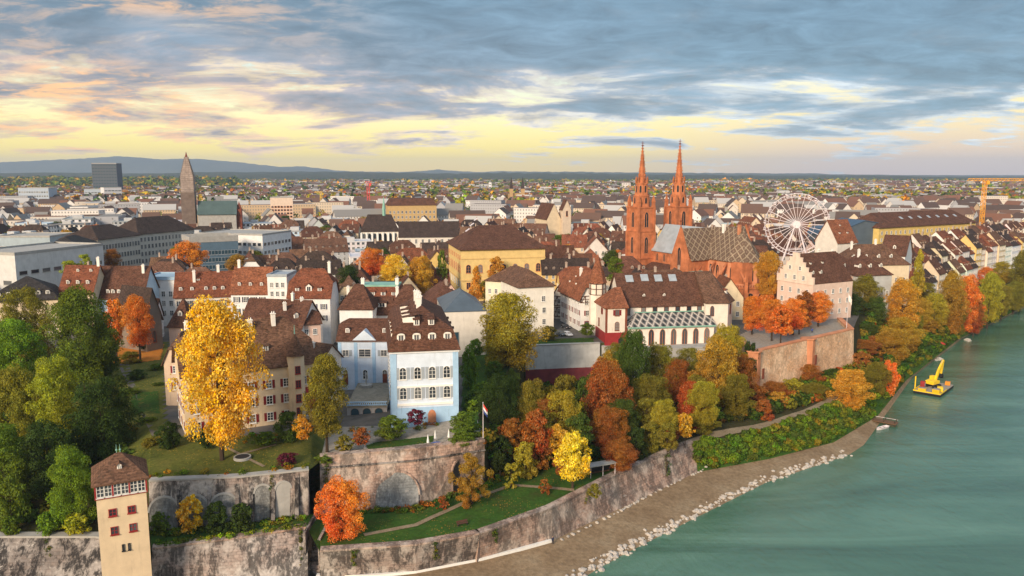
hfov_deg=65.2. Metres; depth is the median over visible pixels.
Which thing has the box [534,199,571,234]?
gabled church
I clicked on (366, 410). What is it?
window
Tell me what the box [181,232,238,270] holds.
glass office
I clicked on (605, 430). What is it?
tree
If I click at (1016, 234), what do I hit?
riverside house
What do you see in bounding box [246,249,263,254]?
town tree
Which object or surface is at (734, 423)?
riverside path
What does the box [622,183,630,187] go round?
tower block
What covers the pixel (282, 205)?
slab block
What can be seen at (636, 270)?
town house
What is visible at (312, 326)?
back house
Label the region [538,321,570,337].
street
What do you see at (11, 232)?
town block
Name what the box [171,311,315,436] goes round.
manor house
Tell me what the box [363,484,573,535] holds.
path
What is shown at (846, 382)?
tree
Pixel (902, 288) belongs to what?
tree
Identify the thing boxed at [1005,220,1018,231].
riverside house
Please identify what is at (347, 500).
tree
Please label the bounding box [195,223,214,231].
town house
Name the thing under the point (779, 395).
tree
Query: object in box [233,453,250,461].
fountain basin
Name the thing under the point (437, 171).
hills
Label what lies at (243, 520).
shrub
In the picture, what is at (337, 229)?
town house
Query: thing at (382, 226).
friary church
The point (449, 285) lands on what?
town house
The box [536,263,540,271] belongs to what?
window
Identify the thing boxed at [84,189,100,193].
slab block
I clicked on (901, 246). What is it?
gable house
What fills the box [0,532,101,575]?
river wall
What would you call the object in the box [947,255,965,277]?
riverside house
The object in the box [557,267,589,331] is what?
timbered house
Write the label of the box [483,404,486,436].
flagpole
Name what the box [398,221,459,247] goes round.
friary nave
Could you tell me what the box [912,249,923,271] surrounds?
riverside house
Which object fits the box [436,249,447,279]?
tree
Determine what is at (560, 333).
parked car
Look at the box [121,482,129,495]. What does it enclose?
window
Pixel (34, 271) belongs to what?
window
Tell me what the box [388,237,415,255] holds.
town house
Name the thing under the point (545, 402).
tree
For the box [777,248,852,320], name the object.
stepped gable house
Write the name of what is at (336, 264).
town house
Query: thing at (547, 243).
town house
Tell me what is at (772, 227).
town house
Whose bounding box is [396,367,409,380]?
window
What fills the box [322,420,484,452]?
terrace
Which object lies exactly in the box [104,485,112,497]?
window
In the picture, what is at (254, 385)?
window
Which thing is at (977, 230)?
riverside house
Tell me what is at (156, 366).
shrub
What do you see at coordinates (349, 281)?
town house
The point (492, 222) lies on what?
town house
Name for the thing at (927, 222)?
long yellow block
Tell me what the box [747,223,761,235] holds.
town house
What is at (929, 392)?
work barge
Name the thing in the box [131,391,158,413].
lawn
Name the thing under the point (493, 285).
corner house
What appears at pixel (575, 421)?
tree
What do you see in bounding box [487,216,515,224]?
town house
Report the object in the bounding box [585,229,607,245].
town house
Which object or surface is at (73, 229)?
town house
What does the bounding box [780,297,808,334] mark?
tree
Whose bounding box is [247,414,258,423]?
window
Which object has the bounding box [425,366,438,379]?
window
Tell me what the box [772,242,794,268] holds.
town house
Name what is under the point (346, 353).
window
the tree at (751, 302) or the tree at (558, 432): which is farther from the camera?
the tree at (751, 302)
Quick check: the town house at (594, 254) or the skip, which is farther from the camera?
the town house at (594, 254)
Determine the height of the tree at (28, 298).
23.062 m
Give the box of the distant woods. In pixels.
[0,175,1023,221]
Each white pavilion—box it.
[337,284,378,322]
[388,284,422,309]
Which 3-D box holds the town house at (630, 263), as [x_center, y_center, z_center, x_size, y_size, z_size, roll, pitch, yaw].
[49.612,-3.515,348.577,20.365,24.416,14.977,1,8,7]
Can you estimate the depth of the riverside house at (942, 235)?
458.55 m
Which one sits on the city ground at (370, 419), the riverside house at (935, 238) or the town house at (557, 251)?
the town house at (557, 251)
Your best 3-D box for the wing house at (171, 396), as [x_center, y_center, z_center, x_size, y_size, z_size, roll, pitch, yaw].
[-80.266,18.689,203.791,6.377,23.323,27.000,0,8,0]
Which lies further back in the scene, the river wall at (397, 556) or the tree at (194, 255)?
the tree at (194, 255)
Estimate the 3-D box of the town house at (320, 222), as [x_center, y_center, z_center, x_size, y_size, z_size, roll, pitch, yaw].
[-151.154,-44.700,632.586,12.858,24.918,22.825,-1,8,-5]
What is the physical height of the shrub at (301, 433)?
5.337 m
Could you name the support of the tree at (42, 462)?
on the wooded slope at (147, 493)
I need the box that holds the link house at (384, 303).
[375,296,393,317]
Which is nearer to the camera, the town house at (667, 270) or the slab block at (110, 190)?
the town house at (667, 270)
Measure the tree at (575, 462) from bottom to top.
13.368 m
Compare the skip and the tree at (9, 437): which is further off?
the skip
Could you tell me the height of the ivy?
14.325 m
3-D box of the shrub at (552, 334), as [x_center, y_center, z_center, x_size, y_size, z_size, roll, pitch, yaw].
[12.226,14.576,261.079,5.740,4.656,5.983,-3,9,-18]
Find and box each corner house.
[484,266,510,319]
[492,265,555,331]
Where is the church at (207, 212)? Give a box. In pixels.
[180,153,242,228]
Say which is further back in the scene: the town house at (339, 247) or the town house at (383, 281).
the town house at (339, 247)
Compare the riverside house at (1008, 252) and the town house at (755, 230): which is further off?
the town house at (755, 230)
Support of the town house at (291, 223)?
on the city ground at (370, 419)
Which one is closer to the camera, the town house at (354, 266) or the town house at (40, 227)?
the town house at (354, 266)
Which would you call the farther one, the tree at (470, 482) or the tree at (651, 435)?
the tree at (651, 435)
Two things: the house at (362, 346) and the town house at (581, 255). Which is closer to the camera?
the house at (362, 346)
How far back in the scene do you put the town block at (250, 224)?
663.07 m
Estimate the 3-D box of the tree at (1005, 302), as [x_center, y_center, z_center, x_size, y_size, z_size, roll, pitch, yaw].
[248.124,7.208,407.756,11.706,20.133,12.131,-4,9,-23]
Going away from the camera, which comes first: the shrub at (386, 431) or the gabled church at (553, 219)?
the shrub at (386, 431)
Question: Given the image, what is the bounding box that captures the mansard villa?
[0,276,61,336]
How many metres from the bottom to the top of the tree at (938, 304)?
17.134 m
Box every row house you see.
[58,256,105,323]
[98,264,159,323]
[154,272,174,325]
[173,264,232,310]
[229,259,274,318]
[266,270,296,298]
[286,261,339,343]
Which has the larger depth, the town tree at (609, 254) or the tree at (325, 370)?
the town tree at (609, 254)
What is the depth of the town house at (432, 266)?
368.54 m
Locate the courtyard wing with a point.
(321, 348)
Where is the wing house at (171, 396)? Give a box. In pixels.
[161,317,197,405]
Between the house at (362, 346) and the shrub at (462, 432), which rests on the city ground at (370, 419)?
the house at (362, 346)
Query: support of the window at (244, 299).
in the row house at (247, 283)
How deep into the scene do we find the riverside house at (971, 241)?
452.93 m
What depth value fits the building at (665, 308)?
263.98 m
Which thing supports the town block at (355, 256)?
on the city ground at (370, 419)
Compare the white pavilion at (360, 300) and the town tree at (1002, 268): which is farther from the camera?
the town tree at (1002, 268)
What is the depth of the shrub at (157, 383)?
209.48 m
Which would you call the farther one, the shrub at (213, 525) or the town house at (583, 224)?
the town house at (583, 224)
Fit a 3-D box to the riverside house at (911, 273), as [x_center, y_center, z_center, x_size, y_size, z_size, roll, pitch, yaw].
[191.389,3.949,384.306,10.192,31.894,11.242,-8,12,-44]
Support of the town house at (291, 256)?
on the city ground at (370, 419)
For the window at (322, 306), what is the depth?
265.54 m
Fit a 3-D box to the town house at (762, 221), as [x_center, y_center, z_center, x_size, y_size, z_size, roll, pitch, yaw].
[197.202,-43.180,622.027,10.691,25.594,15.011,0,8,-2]
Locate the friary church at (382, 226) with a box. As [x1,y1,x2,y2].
[360,196,398,241]
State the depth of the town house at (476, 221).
641.78 m
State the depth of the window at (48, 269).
338.30 m
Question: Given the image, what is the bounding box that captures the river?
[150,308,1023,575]
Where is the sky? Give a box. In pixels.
[0,0,1023,174]
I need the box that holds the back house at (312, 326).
[267,296,322,341]
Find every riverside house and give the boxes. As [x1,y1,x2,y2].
[908,263,926,299]
[910,230,926,247]
[912,243,932,263]
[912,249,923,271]
[920,236,948,261]
[921,231,929,242]
[921,244,940,262]
[923,264,937,294]
[924,255,946,293]
[929,233,943,243]
[931,228,952,241]
[937,242,953,259]
[940,238,962,259]
[940,259,956,275]
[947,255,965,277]
[948,225,965,238]
[950,237,970,257]
[957,252,972,275]
[960,231,982,281]
[964,222,983,234]
[964,225,977,236]
[965,255,978,278]
[966,245,974,259]
[975,237,986,276]
[976,230,998,268]
[977,235,993,276]
[978,222,989,233]
[986,228,1006,273]
[987,222,1004,234]
[996,221,1009,233]
[997,232,1012,268]
[1000,231,1018,269]
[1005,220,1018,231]
[1007,231,1021,268]
[1009,227,1023,267]
[1011,219,1023,230]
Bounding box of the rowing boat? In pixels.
[877,425,888,429]
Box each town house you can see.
[0,221,9,233]
[7,223,25,231]
[20,221,49,232]
[66,225,78,231]
[149,253,170,265]
[151,256,186,271]
[156,298,164,335]
[158,254,189,268]
[185,263,211,271]
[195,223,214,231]
[211,220,232,229]
[241,248,251,265]
[242,250,263,266]
[254,223,272,229]
[256,254,275,264]
[266,249,299,265]
[266,256,297,269]
[272,224,286,229]
[280,218,299,228]
[289,246,313,258]
[291,233,302,248]
[295,220,304,228]
[296,255,341,276]
[300,246,332,259]
[301,223,322,238]
[302,234,348,265]
[313,216,329,226]
[318,233,334,237]
[320,229,341,237]
[329,223,343,234]
[335,261,371,278]
[338,217,361,228]
[338,275,358,305]
[341,221,360,238]
[342,227,355,238]
[355,260,371,283]
[358,255,385,280]
[366,239,392,251]
[372,275,398,281]
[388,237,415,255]
[396,243,426,260]
[399,271,422,293]
[402,252,409,267]
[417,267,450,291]
[421,238,446,252]
[421,252,435,268]
[422,278,453,303]
[427,245,448,268]
[427,246,448,263]
[443,280,454,289]
[459,226,473,234]
[461,217,481,226]
[484,218,497,224]
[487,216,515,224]
[504,221,516,227]
[516,220,548,235]
[518,224,528,231]
[527,229,535,236]
[532,234,543,241]
[537,232,554,238]
[539,238,553,244]
[540,237,559,244]
[540,254,589,290]
[545,241,573,257]
[556,261,591,285]
[561,231,586,252]
[563,248,572,257]
[565,251,591,264]
[572,224,592,233]
[573,222,587,230]
[584,221,600,228]
[584,232,607,260]
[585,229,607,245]
[585,246,604,265]
[592,225,610,250]
[599,219,608,228]
[601,260,610,291]
[606,252,645,273]
[608,221,621,230]
[610,228,625,243]
[611,241,624,250]
[615,230,625,240]
[631,265,641,272]
[643,266,679,271]
[692,221,700,226]
[717,274,744,319]
[736,214,760,225]
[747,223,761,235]
[749,227,757,237]
[752,238,776,265]
[753,222,772,235]
[754,236,773,242]
[754,245,767,257]
[760,216,773,227]
[764,231,782,236]
[768,234,788,245]
[769,224,783,232]
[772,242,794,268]
[774,225,793,236]
[786,232,795,241]
[793,228,806,238]
[794,231,814,250]
[797,239,813,252]
[807,218,825,226]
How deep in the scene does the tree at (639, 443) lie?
187.71 m
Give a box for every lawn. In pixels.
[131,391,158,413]
[366,435,433,448]
[537,338,593,343]
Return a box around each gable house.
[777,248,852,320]
[814,219,857,252]
[883,234,912,272]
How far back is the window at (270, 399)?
176.63 m
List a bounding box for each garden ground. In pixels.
[98,342,169,456]
[461,350,520,429]
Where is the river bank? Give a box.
[697,304,1023,471]
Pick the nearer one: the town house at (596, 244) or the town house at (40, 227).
the town house at (596, 244)
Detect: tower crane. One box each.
[365,181,371,199]
[966,178,1023,223]
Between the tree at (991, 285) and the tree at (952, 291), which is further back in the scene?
the tree at (991, 285)
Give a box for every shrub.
[0,514,23,535]
[35,510,60,536]
[61,512,92,535]
[113,375,128,387]
[118,351,142,364]
[124,388,141,393]
[125,423,138,430]
[126,369,147,380]
[134,416,157,423]
[141,437,159,447]
[147,363,163,370]
[149,511,170,535]
[151,382,163,386]
[154,421,181,449]
[175,494,202,533]
[196,427,214,448]
[202,500,231,534]
[228,502,255,532]
[252,431,275,445]
[272,411,298,443]
[276,452,298,466]
[291,414,312,439]
[314,452,332,463]
[334,434,354,450]
[351,427,370,445]
[373,415,408,439]
[406,409,426,424]
[448,427,475,446]
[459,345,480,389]
[464,399,478,411]
[467,338,483,355]
[484,361,503,378]
[538,479,552,494]
[541,325,557,339]
[578,322,594,335]
[587,483,601,498]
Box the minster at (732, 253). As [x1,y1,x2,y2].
[625,141,776,308]
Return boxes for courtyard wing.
[312,340,343,405]
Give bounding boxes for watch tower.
[91,444,151,575]
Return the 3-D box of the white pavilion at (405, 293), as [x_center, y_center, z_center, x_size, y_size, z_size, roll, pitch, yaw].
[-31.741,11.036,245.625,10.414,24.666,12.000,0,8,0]
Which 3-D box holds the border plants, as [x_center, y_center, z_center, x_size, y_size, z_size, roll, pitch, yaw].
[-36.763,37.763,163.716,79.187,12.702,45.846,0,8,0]
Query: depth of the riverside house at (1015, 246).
498.53 m
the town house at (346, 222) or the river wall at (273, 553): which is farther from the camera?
the town house at (346, 222)
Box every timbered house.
[554,283,560,318]
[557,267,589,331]
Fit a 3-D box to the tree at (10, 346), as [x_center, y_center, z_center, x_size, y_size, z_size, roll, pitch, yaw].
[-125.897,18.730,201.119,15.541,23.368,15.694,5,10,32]
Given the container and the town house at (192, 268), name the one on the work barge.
the container
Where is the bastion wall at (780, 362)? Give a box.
[727,317,853,387]
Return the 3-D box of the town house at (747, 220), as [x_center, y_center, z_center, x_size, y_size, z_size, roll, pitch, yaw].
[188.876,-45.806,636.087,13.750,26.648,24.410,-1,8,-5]
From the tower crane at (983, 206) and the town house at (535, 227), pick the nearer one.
the town house at (535, 227)
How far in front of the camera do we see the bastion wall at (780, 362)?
254.71 m
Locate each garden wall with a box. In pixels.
[148,466,309,530]
[320,437,484,510]
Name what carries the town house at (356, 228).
on the city ground at (370, 419)
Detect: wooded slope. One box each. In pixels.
[27,416,149,530]
[477,343,738,430]
[484,273,1016,481]
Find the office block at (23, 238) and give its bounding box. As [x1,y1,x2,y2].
[0,232,73,246]
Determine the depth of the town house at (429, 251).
415.47 m
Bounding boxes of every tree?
[0,284,55,361]
[0,317,47,387]
[0,362,46,455]
[0,418,76,501]
[0,420,35,501]
[0,475,31,527]
[23,355,85,442]
[37,283,124,392]
[44,443,96,531]
[59,260,76,273]
[60,375,144,469]
[77,254,91,264]
[86,321,119,380]
[102,298,125,355]
[104,248,122,265]
[119,293,155,362]
[166,294,272,460]
[167,240,209,266]
[224,253,245,270]
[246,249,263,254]
[299,352,351,451]
[314,475,369,543]
[336,264,360,283]
[354,248,384,275]
[377,253,411,280]
[379,248,389,257]
[405,255,437,294]
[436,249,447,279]
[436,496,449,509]
[447,452,493,508]
[448,411,482,437]
[464,389,495,409]
[469,265,484,300]
[475,372,519,430]
[478,290,553,371]
[479,281,484,302]
[487,256,504,277]
[490,434,512,475]
[496,417,527,462]
[504,462,522,488]
[513,441,538,479]
[515,378,544,424]
[519,407,553,468]
[523,398,563,427]
[523,409,557,460]
[530,437,552,469]
[546,388,585,453]
[546,423,567,467]
[549,374,576,413]
[552,234,561,244]
[552,450,570,475]
[553,430,591,487]
[564,412,594,459]
[575,373,594,420]
[575,400,589,418]
[579,356,636,432]
[585,405,630,457]
[591,349,618,389]
[598,342,626,370]
[600,438,639,471]
[601,249,621,266]
[606,256,623,280]
[606,398,641,438]
[612,329,650,400]
[614,377,641,402]
[625,373,672,425]
[626,427,648,459]
[633,397,655,424]
[640,421,660,453]
[642,341,678,396]
[647,398,679,438]
[657,423,678,472]
[662,358,690,404]
[666,430,680,441]
[676,347,698,379]
[676,379,711,430]
[676,412,695,446]
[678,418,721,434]
[683,381,720,434]
[685,334,741,407]
[686,374,706,390]
[706,405,724,428]
[710,323,748,375]
[715,373,757,420]
[733,354,759,397]
[741,295,765,334]
[743,341,759,388]
[744,381,769,402]
[752,251,783,294]
[753,399,774,420]
[754,294,775,318]
[760,299,788,340]
[762,380,793,394]
[769,304,793,342]
[769,391,790,408]
[779,378,804,389]
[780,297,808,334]
[791,303,811,334]
[797,290,816,318]
[797,382,829,401]
[800,364,826,381]
[807,290,833,326]
[823,368,839,375]
[826,369,875,410]
[851,294,870,315]
[852,273,885,310]
[853,350,873,365]
[856,339,881,354]
[859,323,880,335]
[861,361,891,395]
[863,296,888,324]
[866,335,880,348]
[874,328,914,360]
[878,315,928,351]
[883,277,924,325]
[884,360,900,396]
[910,249,926,294]
[910,340,918,352]
[911,310,924,336]
[915,282,939,298]
[916,297,934,326]
[922,318,940,332]
[925,292,949,331]
[936,270,971,334]
[948,273,986,331]
[948,296,968,334]
[967,298,987,335]
[977,266,996,283]
[978,271,1005,328]
[992,261,1016,283]
[997,283,1012,319]
[1005,280,1023,313]
[1008,250,1023,310]
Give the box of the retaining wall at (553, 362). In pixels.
[525,342,599,385]
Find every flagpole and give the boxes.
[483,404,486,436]
[846,293,851,327]
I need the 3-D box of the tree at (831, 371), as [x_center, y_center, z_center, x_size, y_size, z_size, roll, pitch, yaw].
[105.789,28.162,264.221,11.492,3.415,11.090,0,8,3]
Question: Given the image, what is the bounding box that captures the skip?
[932,388,940,393]
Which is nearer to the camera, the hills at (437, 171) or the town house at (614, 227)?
the town house at (614, 227)
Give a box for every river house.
[839,239,910,305]
[847,249,893,317]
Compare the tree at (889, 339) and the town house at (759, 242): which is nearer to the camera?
the tree at (889, 339)
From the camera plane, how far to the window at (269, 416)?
177.10 m
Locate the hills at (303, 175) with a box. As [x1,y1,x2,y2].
[0,171,1023,179]
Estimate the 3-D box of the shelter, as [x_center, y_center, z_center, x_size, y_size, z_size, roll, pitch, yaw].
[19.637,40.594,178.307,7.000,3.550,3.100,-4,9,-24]
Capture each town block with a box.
[3,231,19,233]
[12,220,52,225]
[22,223,57,231]
[49,220,90,231]
[62,215,95,224]
[113,218,132,225]
[243,220,271,228]
[281,226,302,235]
[309,216,349,223]
[347,237,370,260]
[348,250,364,264]
[571,219,598,233]
[773,223,789,226]
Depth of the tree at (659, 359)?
226.44 m
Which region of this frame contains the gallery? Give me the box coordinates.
[437,288,486,356]
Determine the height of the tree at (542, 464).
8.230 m
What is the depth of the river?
182.34 m
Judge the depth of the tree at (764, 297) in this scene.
280.94 m
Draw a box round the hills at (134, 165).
[0,156,337,172]
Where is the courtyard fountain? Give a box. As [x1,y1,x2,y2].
[360,373,372,387]
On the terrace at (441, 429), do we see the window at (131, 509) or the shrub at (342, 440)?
the shrub at (342, 440)
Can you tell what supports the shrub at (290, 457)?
on the terrace at (194, 457)
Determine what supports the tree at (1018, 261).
on the river bank
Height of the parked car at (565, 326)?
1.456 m
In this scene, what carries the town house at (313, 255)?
on the city ground at (370, 419)
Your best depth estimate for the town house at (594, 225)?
585.56 m
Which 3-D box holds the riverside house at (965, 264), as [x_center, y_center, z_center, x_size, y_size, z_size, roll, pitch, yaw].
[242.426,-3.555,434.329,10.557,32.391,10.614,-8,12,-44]
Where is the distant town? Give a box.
[0,179,1023,237]
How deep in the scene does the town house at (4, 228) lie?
596.89 m
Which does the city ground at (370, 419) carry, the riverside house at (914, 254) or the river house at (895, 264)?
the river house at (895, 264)
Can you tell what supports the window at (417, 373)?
in the blue house at (423, 348)
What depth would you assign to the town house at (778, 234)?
538.41 m
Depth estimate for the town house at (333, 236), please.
495.38 m
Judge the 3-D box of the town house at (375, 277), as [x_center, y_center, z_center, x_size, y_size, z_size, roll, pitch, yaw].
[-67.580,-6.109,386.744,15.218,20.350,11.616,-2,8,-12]
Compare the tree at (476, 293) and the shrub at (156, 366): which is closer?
the shrub at (156, 366)
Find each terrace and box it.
[0,466,151,548]
[149,428,324,478]
[150,514,319,550]
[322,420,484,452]
[346,383,389,414]
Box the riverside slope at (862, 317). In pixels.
[854,311,867,352]
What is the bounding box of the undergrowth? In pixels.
[0,309,895,527]
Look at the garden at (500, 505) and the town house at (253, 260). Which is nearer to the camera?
the garden at (500, 505)
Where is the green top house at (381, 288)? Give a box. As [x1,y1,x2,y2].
[361,277,402,298]
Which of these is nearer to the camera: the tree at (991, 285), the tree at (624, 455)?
the tree at (624, 455)
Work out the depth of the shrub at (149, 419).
179.16 m
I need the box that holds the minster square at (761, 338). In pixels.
[739,318,844,348]
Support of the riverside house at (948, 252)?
on the river bank
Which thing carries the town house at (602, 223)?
on the city ground at (370, 419)
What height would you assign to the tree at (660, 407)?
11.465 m
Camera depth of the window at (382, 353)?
213.62 m
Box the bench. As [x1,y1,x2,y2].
[456,519,467,525]
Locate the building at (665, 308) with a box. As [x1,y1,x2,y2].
[588,254,734,345]
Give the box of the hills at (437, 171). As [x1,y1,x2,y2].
[336,169,820,173]
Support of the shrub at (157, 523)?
on the terrace at (314, 530)
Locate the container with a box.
[920,381,925,386]
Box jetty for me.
[872,416,897,426]
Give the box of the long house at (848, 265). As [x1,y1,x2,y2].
[830,249,853,278]
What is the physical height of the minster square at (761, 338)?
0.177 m
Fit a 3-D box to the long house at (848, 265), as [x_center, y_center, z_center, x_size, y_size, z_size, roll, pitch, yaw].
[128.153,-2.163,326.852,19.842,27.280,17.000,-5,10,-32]
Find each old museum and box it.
[54,235,101,242]
[58,224,141,265]
[119,215,195,265]
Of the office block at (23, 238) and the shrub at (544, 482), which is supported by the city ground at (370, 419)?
the office block at (23, 238)
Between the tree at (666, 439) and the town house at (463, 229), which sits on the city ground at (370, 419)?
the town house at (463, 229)
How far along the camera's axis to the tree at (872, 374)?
255.90 m
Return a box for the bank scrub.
[692,300,1017,468]
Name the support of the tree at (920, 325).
on the wooded slope at (487, 463)
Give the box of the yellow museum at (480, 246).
[446,217,547,300]
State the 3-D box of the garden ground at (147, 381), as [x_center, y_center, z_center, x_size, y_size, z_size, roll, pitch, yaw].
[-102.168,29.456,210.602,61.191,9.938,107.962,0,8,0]
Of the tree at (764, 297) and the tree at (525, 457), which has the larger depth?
the tree at (764, 297)
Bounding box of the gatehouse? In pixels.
[166,298,195,344]
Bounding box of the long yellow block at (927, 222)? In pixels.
[858,210,977,243]
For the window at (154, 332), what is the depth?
250.27 m
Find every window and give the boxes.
[3,280,11,285]
[19,270,27,275]
[31,269,38,273]
[42,267,50,272]
[54,266,61,270]
[96,486,103,499]
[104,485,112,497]
[108,508,117,517]
[110,526,119,536]
[113,484,120,496]
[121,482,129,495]
[127,505,136,514]
[129,523,137,532]
[130,481,137,493]
[137,480,145,492]
[153,330,156,342]
[170,366,175,373]
[191,422,203,431]
[233,297,239,302]
[242,297,248,302]
[245,382,256,391]
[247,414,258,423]
[248,397,257,407]
[263,380,274,389]
[263,395,275,405]
[264,412,275,421]
[280,378,287,387]
[281,393,288,402]
[295,366,300,374]
[295,380,300,388]
[296,394,301,402]
[296,407,301,415]
[320,304,326,309]
[341,350,351,356]
[350,408,359,414]
[358,349,370,357]
[362,370,367,379]
[362,408,371,413]
[374,408,382,412]
[378,350,387,356]
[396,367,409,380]
[397,388,409,400]
[411,367,423,379]
[411,387,424,399]
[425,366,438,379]
[426,387,438,398]
[440,366,452,378]
[440,386,452,397]
[454,332,458,342]
[466,265,470,273]
[478,264,482,272]
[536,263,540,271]
[613,310,620,315]
[615,322,619,330]
[648,329,653,344]
[659,329,664,344]
[671,329,675,343]
[682,328,687,343]
[693,328,698,343]
[704,328,709,342]
[710,306,713,315]
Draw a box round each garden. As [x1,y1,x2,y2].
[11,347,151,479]
[320,444,625,546]
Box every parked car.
[555,330,565,335]
[561,324,569,328]
[564,331,572,336]
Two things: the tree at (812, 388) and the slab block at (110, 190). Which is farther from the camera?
the slab block at (110, 190)
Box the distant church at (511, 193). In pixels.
[508,178,524,198]
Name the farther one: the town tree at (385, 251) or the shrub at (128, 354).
the town tree at (385, 251)
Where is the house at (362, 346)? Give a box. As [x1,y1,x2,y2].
[336,318,387,389]
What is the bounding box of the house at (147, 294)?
[118,285,163,351]
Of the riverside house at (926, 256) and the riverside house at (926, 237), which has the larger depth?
the riverside house at (926, 237)
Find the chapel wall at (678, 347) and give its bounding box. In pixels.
[602,343,720,377]
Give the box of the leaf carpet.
[117,344,164,363]
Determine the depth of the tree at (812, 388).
239.26 m
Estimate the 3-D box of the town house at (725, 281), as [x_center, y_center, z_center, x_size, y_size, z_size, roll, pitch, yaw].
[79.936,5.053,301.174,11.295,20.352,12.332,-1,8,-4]
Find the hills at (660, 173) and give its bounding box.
[499,171,1023,176]
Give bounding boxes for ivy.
[44,455,670,565]
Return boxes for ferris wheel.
[763,193,829,272]
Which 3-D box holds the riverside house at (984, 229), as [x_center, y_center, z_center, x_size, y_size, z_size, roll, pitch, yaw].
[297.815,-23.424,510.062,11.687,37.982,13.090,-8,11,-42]
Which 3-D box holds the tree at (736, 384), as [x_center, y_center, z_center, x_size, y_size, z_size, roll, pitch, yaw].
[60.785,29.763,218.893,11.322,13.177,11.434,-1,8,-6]
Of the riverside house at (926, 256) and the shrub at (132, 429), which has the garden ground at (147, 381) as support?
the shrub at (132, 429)
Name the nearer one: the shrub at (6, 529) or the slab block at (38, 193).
the shrub at (6, 529)
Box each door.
[343,374,347,384]
[383,374,386,382]
[428,410,435,422]
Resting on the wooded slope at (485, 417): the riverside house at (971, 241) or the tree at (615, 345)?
the tree at (615, 345)
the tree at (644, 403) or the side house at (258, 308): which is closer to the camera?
the tree at (644, 403)
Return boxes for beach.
[397,307,1022,575]
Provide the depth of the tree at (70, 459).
146.27 m
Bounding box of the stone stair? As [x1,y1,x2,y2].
[303,506,332,575]
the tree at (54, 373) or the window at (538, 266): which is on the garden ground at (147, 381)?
the tree at (54, 373)
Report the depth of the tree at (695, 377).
219.91 m
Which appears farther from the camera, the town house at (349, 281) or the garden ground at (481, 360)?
the town house at (349, 281)
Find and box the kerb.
[316,539,551,575]
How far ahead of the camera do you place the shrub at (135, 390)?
201.68 m
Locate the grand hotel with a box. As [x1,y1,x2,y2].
[385,198,436,220]
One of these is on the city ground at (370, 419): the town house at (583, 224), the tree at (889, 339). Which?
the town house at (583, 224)
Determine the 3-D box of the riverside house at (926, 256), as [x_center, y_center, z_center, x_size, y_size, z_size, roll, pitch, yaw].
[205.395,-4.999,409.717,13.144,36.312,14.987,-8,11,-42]
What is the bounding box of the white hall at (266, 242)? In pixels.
[197,229,291,255]
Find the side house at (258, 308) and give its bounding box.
[241,292,323,342]
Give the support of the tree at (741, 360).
on the wooded slope at (485, 417)
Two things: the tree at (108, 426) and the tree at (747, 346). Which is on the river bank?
the tree at (747, 346)
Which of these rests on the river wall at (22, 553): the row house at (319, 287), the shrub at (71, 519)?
the shrub at (71, 519)
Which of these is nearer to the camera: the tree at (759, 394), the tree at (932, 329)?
the tree at (759, 394)
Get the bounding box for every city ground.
[40,260,858,435]
[249,175,1023,221]
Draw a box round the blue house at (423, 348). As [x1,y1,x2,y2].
[385,289,460,427]
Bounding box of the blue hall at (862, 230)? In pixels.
[807,218,893,244]
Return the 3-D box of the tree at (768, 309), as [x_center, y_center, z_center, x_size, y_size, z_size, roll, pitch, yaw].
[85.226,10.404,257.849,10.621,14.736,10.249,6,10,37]
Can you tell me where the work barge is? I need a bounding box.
[913,383,953,396]
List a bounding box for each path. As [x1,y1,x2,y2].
[227,447,264,466]
[239,444,275,453]
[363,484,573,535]
[627,292,1022,462]
[652,396,840,454]
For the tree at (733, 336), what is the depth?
238.90 m
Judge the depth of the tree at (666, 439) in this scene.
187.48 m
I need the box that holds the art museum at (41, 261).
[0,242,103,289]
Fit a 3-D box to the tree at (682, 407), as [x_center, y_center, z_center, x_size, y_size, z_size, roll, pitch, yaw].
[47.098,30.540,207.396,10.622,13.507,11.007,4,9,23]
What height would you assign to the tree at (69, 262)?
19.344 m
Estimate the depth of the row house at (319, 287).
267.28 m
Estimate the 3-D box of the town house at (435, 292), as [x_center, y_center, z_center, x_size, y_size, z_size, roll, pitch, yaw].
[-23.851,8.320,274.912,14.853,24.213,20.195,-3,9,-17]
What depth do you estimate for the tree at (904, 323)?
303.00 m
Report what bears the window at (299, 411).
in the manor house at (289, 353)
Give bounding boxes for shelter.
[586,460,615,477]
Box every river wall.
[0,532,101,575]
[152,524,307,575]
[320,529,479,575]
[475,440,696,562]
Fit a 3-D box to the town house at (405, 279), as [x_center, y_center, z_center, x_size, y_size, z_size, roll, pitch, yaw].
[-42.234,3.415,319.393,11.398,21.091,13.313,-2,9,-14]
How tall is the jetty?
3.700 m
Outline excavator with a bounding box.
[925,360,943,387]
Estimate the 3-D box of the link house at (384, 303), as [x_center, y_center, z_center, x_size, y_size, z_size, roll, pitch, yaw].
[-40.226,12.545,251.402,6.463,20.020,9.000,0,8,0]
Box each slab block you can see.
[18,187,56,199]
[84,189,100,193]
[91,163,122,188]
[100,187,121,194]
[270,196,292,219]
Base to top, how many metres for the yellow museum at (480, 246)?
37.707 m
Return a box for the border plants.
[149,421,523,545]
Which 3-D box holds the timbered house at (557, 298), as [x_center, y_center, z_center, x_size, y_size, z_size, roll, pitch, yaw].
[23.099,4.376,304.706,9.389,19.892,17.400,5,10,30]

